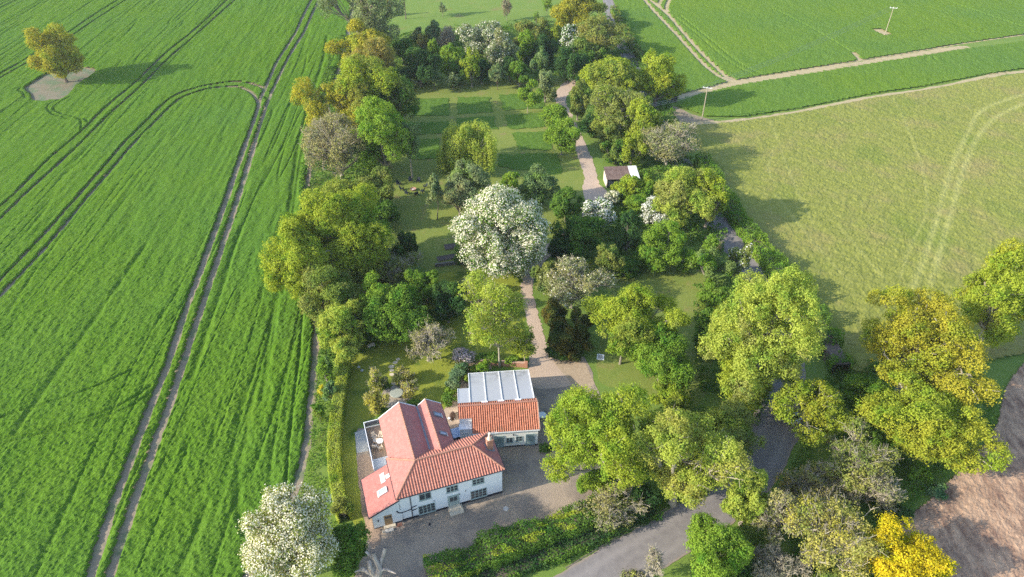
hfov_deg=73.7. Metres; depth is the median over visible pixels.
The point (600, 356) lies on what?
inspection cover
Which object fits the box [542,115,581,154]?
broadleaf tree
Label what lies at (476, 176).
broadleaf tree
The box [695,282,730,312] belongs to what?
shrub
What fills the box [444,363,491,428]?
garden path
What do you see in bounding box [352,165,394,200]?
shrub
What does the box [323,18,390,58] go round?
broadleaf tree
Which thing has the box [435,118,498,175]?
willow tree
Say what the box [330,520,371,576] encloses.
shrub
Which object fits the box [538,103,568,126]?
broadleaf tree
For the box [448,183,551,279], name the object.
chestnut tree
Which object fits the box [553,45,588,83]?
shrub
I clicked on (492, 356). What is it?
shrub
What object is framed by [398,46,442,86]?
broadleaf tree
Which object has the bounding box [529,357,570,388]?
drive apron
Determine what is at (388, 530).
door bench
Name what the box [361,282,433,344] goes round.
broadleaf tree
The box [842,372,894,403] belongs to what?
shrub
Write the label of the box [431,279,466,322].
shrub
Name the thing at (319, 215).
broadleaf tree
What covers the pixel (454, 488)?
window
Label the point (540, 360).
driveway
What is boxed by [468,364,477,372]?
shrub
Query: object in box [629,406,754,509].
broadleaf tree
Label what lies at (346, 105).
broadleaf tree
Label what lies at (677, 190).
broadleaf tree
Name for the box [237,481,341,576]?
pear tree
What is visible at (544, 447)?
shrub
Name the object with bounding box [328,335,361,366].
shrub
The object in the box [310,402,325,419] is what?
shrub
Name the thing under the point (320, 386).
shrub
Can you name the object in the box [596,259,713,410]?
dry lawn
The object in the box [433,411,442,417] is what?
roof window
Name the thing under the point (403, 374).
shrub
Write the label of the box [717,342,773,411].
broadleaf tree
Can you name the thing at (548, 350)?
shrub
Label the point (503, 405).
outbuilding
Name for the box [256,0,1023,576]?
ground
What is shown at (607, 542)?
kerb
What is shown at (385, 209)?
shrub
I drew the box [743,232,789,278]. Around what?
hedge
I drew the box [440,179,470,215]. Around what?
broadleaf tree
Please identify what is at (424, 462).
farmhouse
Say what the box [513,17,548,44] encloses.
shrub
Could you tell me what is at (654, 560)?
sapling tree
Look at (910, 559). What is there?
broadleaf tree
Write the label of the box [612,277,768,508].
undergrowth
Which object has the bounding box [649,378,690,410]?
shrub
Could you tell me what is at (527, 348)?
broadleaf tree
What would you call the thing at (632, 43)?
hedge
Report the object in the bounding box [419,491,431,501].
window
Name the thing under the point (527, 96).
broadleaf tree
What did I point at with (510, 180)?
shrub
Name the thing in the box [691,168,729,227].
broadleaf tree
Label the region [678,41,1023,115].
crop plants
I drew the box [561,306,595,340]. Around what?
yew bush
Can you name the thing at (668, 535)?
road
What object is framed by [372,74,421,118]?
broadleaf tree
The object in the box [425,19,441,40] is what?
shrub
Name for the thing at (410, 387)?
shrub
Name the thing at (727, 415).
broadleaf tree
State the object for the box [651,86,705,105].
overhead wires
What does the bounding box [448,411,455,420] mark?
draped chair
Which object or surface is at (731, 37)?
crop plants
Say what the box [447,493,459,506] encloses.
front door
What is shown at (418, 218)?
orchard lawn
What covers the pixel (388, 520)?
side door
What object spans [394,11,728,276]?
undergrowth
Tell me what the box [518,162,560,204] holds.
broadleaf tree
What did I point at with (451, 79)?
apple tree
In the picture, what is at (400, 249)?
shrub
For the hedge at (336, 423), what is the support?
on the ground at (474, 12)
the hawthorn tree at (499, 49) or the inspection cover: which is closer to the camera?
the inspection cover
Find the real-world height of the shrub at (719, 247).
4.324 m
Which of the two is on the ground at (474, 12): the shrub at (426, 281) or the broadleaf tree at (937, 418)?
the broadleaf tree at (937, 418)
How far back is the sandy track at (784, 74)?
201.49 m
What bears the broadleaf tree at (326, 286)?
on the ground at (474, 12)
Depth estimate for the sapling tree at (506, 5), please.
236.84 m
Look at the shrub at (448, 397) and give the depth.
96.11 m
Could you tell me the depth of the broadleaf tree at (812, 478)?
82.51 m
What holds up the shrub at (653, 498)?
on the ground at (474, 12)
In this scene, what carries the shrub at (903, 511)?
on the ground at (474, 12)
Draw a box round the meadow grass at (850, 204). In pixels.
[695,73,1023,372]
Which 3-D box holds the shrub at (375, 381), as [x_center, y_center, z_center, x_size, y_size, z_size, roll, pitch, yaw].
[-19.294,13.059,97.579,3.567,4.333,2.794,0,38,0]
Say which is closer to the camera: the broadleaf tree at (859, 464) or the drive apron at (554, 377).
the broadleaf tree at (859, 464)
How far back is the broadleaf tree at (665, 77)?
173.46 m
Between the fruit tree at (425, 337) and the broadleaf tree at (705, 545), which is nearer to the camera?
the broadleaf tree at (705, 545)
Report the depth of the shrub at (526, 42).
197.68 m
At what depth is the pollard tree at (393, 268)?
116.45 m
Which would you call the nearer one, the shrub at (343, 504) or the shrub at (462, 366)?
the shrub at (343, 504)
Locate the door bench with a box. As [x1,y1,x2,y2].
[382,527,393,533]
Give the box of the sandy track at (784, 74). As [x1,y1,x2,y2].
[679,46,969,98]
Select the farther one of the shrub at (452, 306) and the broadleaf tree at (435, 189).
the broadleaf tree at (435, 189)
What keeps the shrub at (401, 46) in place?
on the ground at (474, 12)
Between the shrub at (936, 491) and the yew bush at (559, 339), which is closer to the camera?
the shrub at (936, 491)
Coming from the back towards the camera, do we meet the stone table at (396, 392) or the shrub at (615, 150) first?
the shrub at (615, 150)
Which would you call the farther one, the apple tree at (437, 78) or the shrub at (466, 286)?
the apple tree at (437, 78)
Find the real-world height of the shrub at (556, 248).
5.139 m
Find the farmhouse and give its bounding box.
[361,399,505,529]
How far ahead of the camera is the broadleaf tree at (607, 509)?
80.00 m
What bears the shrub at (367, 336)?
on the lawn at (432, 377)
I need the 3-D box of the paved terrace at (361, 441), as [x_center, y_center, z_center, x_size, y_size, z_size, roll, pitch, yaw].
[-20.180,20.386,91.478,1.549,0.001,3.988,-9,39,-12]
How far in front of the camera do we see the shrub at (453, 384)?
97.99 m
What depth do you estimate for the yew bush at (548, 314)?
106.31 m
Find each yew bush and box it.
[540,297,567,329]
[546,316,581,355]
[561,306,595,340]
[564,335,595,361]
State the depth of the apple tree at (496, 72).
186.17 m
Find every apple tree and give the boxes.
[427,69,444,85]
[445,72,460,90]
[488,63,506,89]
[540,253,619,310]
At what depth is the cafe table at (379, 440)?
86.88 m
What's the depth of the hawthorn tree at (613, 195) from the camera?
138.24 m
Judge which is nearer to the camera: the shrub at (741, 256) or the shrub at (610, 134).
the shrub at (741, 256)
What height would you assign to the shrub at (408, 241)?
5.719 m
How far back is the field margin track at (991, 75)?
184.13 m
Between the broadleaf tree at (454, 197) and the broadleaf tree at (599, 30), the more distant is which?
the broadleaf tree at (599, 30)
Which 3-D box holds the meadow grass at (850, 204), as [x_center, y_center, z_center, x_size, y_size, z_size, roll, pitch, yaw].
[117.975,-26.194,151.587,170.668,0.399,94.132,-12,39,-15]
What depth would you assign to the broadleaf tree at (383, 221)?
121.94 m
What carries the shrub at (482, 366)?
on the ground at (474, 12)
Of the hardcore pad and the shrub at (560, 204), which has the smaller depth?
the hardcore pad
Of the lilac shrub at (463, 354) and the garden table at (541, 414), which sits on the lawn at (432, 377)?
the lilac shrub at (463, 354)
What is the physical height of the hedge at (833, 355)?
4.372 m
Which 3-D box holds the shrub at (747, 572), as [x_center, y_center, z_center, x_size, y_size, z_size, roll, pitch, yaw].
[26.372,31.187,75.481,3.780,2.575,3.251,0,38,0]
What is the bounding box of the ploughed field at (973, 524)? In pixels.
[900,363,1023,576]
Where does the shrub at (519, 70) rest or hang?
on the orchard lawn at (418, 218)
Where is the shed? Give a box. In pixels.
[603,165,639,187]
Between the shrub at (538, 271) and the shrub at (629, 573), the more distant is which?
the shrub at (538, 271)
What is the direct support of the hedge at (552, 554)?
on the ground at (474, 12)
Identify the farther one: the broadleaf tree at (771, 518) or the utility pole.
the utility pole
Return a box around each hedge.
[326,360,352,522]
[423,480,633,576]
[469,505,663,576]
[610,5,678,100]
[693,152,765,244]
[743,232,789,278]
[779,270,853,374]
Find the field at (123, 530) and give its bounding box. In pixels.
[0,0,353,576]
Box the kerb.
[565,500,678,567]
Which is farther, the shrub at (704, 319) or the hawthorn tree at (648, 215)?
the hawthorn tree at (648, 215)
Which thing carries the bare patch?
on the field at (123, 530)
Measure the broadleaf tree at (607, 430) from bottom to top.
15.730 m
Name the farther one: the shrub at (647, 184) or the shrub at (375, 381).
the shrub at (647, 184)
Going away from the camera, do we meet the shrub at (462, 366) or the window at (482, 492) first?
the window at (482, 492)
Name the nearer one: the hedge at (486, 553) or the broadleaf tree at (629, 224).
the hedge at (486, 553)
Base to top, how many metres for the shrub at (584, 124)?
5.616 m
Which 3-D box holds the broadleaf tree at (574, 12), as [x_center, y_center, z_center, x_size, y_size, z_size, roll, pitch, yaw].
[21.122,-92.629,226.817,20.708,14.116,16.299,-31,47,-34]
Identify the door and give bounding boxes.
[384,514,392,525]
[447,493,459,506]
[494,436,503,447]
[525,433,534,445]
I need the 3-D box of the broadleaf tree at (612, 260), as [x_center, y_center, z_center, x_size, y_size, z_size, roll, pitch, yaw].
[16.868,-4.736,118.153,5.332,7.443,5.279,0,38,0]
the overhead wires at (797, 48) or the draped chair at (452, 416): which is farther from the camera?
the overhead wires at (797, 48)
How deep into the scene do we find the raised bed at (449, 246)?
127.86 m
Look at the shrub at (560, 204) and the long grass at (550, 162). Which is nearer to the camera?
the shrub at (560, 204)
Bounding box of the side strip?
[357,454,380,546]
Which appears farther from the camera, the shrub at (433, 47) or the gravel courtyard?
the shrub at (433, 47)
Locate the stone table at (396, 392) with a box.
[390,388,402,397]
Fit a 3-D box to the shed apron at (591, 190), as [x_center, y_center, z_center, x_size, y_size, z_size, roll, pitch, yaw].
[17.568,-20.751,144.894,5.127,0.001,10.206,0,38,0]
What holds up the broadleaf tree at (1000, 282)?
on the ground at (474, 12)
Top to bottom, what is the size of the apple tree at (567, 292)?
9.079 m
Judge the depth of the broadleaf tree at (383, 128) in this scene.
140.60 m
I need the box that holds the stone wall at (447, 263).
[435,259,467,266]
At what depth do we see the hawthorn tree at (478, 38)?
202.03 m
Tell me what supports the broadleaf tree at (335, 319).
on the ground at (474, 12)
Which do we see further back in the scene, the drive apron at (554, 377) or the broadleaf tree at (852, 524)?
the drive apron at (554, 377)
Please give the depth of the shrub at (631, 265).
119.00 m
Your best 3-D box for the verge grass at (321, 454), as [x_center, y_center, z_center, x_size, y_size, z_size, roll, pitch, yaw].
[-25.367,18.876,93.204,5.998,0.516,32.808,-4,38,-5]
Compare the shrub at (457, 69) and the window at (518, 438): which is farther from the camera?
the shrub at (457, 69)
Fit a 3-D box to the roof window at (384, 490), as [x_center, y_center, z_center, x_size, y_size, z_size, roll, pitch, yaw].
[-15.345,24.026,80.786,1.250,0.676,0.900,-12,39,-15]
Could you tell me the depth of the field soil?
217.05 m
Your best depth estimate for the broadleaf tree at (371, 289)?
106.19 m
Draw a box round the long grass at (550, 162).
[411,92,561,174]
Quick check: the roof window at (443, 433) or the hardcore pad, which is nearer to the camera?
the roof window at (443, 433)
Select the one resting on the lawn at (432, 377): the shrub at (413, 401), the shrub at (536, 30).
the shrub at (413, 401)
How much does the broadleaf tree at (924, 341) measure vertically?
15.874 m
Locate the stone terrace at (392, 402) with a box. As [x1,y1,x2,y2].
[382,385,410,407]
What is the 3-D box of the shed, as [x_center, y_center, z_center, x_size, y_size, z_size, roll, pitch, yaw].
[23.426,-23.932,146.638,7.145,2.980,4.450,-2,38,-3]
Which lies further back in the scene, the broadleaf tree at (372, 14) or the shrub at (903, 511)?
the broadleaf tree at (372, 14)
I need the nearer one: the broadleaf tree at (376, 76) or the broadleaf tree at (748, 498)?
the broadleaf tree at (748, 498)
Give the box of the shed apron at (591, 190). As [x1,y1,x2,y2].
[582,179,606,200]
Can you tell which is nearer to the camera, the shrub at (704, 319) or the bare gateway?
the shrub at (704, 319)
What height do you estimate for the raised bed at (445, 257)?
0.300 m
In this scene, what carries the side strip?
on the gravel courtyard
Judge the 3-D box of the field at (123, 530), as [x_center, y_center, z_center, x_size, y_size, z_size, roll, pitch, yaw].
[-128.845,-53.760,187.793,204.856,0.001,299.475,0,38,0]
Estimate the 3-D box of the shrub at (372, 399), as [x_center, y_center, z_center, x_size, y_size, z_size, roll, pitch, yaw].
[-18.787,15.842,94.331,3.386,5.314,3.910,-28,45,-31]
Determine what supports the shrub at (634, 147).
on the ground at (474, 12)
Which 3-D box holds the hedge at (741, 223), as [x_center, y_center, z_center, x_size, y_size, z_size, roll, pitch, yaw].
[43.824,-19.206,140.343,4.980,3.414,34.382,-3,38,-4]
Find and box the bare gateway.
[669,106,713,122]
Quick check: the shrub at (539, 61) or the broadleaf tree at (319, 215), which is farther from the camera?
the shrub at (539, 61)
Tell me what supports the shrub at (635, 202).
on the ground at (474, 12)
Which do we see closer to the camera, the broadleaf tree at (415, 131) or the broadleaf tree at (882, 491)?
the broadleaf tree at (882, 491)
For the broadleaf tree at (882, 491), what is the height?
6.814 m
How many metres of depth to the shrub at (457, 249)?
121.86 m
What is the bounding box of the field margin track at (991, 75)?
[691,70,1023,124]
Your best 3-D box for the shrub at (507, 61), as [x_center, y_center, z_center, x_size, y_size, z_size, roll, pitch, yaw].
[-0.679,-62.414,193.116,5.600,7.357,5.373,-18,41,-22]
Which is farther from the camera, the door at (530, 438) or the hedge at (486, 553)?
the door at (530, 438)
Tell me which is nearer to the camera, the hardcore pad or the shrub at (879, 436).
the shrub at (879, 436)
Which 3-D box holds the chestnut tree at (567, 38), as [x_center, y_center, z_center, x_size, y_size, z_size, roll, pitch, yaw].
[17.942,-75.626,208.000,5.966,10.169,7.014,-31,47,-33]
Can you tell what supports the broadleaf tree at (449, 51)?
on the orchard lawn at (418, 218)
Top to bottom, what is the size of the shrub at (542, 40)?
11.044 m
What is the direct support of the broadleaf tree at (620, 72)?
on the ground at (474, 12)
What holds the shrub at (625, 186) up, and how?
on the ground at (474, 12)
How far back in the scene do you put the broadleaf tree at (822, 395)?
87.88 m
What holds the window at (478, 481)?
in the farmhouse
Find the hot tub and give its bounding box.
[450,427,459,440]
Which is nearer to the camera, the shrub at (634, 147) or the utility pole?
the shrub at (634, 147)
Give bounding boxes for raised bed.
[437,254,456,261]
[444,243,455,249]
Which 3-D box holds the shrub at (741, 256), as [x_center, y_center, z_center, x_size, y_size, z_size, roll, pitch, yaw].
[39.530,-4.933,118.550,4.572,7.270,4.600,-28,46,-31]
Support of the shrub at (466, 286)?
on the lawn at (432, 377)
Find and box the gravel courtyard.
[355,356,636,576]
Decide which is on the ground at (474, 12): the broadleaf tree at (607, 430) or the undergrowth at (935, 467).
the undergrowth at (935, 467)
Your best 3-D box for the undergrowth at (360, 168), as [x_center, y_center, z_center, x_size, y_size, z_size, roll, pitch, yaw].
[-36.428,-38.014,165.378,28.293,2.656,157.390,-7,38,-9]
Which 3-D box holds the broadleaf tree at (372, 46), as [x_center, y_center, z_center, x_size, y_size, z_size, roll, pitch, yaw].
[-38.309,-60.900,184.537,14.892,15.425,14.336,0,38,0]
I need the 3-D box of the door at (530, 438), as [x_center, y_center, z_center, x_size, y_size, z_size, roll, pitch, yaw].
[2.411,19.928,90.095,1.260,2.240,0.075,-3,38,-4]
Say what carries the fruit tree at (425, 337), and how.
on the lawn at (432, 377)
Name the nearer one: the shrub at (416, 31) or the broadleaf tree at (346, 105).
the broadleaf tree at (346, 105)
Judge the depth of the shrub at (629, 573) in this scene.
75.34 m
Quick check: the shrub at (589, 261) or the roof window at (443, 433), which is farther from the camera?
the shrub at (589, 261)
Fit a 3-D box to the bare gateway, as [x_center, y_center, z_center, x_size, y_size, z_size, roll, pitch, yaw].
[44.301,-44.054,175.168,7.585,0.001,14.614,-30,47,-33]
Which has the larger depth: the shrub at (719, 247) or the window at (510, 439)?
the shrub at (719, 247)
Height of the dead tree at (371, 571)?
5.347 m
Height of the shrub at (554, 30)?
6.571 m
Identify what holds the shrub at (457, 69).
on the orchard lawn at (418, 218)
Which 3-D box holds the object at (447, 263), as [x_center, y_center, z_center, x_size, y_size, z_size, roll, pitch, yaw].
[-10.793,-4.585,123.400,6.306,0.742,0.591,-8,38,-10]
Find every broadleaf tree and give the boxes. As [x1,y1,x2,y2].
[23,22,85,82]
[257,216,330,302]
[275,181,395,277]
[289,76,377,129]
[297,264,366,327]
[298,108,378,178]
[313,176,381,214]
[314,0,405,46]
[317,298,365,349]
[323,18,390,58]
[331,52,410,112]
[344,36,395,74]
[346,215,393,256]
[349,95,414,170]
[355,269,399,315]
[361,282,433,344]
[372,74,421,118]
[394,122,421,177]
[425,173,442,219]
[436,25,455,46]
[438,43,466,75]
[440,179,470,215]
[446,158,491,212]
[457,268,533,367]
[459,47,479,86]
[507,330,538,361]
[518,79,543,112]
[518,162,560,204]
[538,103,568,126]
[539,381,653,491]
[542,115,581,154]
[548,214,609,261]
[549,0,607,26]
[571,478,649,532]
[573,12,626,50]
[578,54,645,91]
[581,280,692,348]
[589,83,653,132]
[595,242,625,278]
[605,330,636,364]
[613,209,642,253]
[618,97,663,141]
[623,319,697,391]
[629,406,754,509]
[632,47,688,107]
[637,218,696,273]
[640,119,704,166]
[647,166,719,226]
[665,122,683,136]
[683,511,754,576]
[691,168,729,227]
[691,397,766,458]
[695,261,830,403]
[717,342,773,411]
[719,464,770,526]
[750,488,808,547]
[765,378,858,446]
[770,458,853,514]
[780,489,900,576]
[814,415,903,494]
[842,465,907,512]
[852,366,1014,475]
[857,283,1007,406]
[857,510,960,576]
[951,235,1023,348]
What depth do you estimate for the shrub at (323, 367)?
97.95 m
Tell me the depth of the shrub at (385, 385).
98.59 m
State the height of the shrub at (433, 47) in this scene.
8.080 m
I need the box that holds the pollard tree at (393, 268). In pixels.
[368,240,423,283]
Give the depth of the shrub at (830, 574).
74.69 m
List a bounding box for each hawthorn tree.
[454,20,512,53]
[483,26,518,66]
[581,195,616,233]
[604,190,619,203]
[640,196,668,227]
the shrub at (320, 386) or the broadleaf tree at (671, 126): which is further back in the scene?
the broadleaf tree at (671, 126)
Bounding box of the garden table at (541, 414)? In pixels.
[539,412,545,419]
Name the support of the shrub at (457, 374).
on the lawn at (432, 377)
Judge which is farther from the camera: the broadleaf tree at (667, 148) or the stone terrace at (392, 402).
the broadleaf tree at (667, 148)
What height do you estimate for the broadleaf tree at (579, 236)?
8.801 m
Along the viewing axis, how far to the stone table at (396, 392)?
97.66 m
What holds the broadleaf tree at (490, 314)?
on the ground at (474, 12)
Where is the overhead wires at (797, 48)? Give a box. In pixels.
[704,6,896,86]
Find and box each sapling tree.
[438,2,446,13]
[501,0,512,20]
[533,11,538,22]
[541,0,552,10]
[643,543,667,576]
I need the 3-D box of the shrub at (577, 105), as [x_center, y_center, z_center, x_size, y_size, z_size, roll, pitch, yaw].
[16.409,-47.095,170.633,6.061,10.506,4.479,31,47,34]
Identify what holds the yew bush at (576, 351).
on the ground at (474, 12)
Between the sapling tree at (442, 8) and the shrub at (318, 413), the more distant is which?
the sapling tree at (442, 8)
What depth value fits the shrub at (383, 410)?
94.15 m
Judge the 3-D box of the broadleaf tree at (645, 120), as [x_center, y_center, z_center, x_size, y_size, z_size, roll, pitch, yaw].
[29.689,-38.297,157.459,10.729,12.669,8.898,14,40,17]
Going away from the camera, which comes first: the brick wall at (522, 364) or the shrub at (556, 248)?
the brick wall at (522, 364)
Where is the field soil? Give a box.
[643,0,1023,93]
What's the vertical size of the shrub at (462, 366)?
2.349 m
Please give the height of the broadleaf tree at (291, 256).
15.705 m
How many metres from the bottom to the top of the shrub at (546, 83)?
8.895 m
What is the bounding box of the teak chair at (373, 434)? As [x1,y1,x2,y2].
[371,431,377,438]
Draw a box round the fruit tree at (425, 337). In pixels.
[406,317,456,362]
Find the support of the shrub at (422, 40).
on the ground at (474, 12)
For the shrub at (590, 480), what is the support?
on the gravel courtyard
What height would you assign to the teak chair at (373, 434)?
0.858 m
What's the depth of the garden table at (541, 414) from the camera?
94.20 m
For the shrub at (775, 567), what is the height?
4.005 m
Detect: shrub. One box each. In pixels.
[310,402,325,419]
[314,355,333,381]
[317,384,324,395]
[321,380,337,401]
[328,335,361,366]
[329,495,354,517]
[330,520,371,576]
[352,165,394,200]
[362,326,387,341]
[363,388,389,415]
[366,366,389,389]
[371,199,400,222]
[376,407,389,418]
[382,381,391,389]
[390,242,408,261]
[391,365,416,384]
[392,37,412,65]
[397,230,419,256]
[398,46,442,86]
[400,378,419,400]
[403,268,438,301]
[407,398,421,405]
[409,26,421,42]
[416,33,428,48]
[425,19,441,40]
[426,38,440,59]
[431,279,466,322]
[441,391,457,407]
[443,386,456,394]
[445,378,460,390]
[447,52,465,85]
[448,369,465,384]
[451,347,477,364]
[451,361,468,376]
[452,243,467,264]
[453,275,477,300]
[463,374,468,382]
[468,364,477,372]
[474,58,490,83]
[474,350,501,363]
[476,358,489,371]
[499,171,519,193]
[501,56,516,80]
[504,354,523,365]
[507,60,530,86]
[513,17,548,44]
[516,29,534,63]
[524,33,558,68]
[529,46,549,81]
[529,260,556,296]
[536,68,557,102]
[539,442,552,453]
[544,23,560,40]
[545,347,570,360]
[546,234,569,260]
[549,186,587,221]
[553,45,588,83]
[569,78,589,119]
[571,37,607,63]
[572,256,594,274]
[576,467,612,496]
[578,113,599,137]
[596,120,626,152]
[600,137,625,163]
[609,255,642,279]
[610,174,641,205]
[618,567,645,576]
[619,130,647,165]
[624,478,662,517]
[625,193,648,216]
[635,170,660,197]
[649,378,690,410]
[688,232,737,286]
[692,307,714,349]
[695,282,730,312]
[705,235,722,253]
[726,242,753,277]
[736,559,762,576]
[751,541,812,576]
[808,558,868,576]
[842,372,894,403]
[869,425,909,463]
[874,496,914,520]
[905,460,932,482]
[925,482,948,500]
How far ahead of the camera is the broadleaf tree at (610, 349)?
99.72 m
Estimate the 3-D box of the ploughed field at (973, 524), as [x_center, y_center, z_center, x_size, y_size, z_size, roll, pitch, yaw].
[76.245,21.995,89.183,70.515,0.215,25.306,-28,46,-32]
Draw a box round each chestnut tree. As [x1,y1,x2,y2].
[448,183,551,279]
[559,23,579,52]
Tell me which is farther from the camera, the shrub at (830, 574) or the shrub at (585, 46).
the shrub at (585, 46)
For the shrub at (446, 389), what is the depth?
97.40 m
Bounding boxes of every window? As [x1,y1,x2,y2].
[377,486,387,497]
[418,502,435,515]
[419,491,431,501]
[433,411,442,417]
[439,430,447,435]
[446,484,458,493]
[470,487,486,499]
[472,477,484,485]
[506,437,512,443]
[515,436,522,442]
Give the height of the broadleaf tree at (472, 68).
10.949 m
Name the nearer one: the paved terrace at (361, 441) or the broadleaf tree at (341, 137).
the paved terrace at (361, 441)
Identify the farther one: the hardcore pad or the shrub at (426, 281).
the shrub at (426, 281)
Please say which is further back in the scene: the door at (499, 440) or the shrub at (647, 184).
the shrub at (647, 184)
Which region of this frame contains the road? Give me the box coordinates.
[554,0,805,576]
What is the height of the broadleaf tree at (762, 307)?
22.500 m
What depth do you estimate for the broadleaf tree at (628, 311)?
98.16 m
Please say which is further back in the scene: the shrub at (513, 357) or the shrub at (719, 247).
the shrub at (719, 247)
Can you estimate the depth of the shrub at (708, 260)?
115.59 m
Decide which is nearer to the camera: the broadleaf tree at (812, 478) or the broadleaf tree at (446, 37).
the broadleaf tree at (812, 478)
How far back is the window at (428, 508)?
81.92 m
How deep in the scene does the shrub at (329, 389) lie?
95.49 m
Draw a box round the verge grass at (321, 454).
[296,349,337,529]
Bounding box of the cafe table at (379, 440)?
[377,438,382,445]
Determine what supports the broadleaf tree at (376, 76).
on the ground at (474, 12)
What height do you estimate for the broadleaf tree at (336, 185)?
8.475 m
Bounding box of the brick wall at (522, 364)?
[477,359,527,367]
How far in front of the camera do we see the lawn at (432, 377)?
102.74 m
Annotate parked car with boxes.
[771,403,802,425]
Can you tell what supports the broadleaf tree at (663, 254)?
on the dry lawn at (673, 282)
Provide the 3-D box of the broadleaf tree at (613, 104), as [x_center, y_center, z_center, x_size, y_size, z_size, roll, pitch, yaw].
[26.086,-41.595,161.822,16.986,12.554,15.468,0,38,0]
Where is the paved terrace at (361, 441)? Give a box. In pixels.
[355,429,368,452]
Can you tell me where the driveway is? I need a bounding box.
[520,81,600,369]
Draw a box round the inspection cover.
[597,354,603,359]
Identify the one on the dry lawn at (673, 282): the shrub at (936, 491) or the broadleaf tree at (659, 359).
the broadleaf tree at (659, 359)
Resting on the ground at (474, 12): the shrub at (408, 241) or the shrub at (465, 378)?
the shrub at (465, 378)
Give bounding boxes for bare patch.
[26,68,94,100]
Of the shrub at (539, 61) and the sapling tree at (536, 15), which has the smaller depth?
the shrub at (539, 61)
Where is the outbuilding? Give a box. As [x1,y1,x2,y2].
[457,369,539,447]
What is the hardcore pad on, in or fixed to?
on the gravel courtyard
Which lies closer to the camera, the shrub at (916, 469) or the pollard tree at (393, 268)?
the shrub at (916, 469)
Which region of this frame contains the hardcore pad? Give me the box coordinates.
[553,358,594,388]
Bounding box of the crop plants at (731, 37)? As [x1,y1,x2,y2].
[613,0,1023,93]
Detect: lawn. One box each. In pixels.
[342,271,529,526]
[383,78,584,275]
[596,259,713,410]
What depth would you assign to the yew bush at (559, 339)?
102.08 m
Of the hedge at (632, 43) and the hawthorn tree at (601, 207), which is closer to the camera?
the hawthorn tree at (601, 207)
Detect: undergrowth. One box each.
[298,34,445,357]
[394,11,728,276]
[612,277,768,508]
[690,358,1000,576]
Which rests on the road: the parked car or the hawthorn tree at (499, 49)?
the parked car
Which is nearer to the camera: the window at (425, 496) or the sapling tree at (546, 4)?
the window at (425, 496)
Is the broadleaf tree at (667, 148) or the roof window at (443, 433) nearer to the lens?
the roof window at (443, 433)
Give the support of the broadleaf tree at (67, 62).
on the bare patch
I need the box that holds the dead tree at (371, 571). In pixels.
[355,547,395,576]

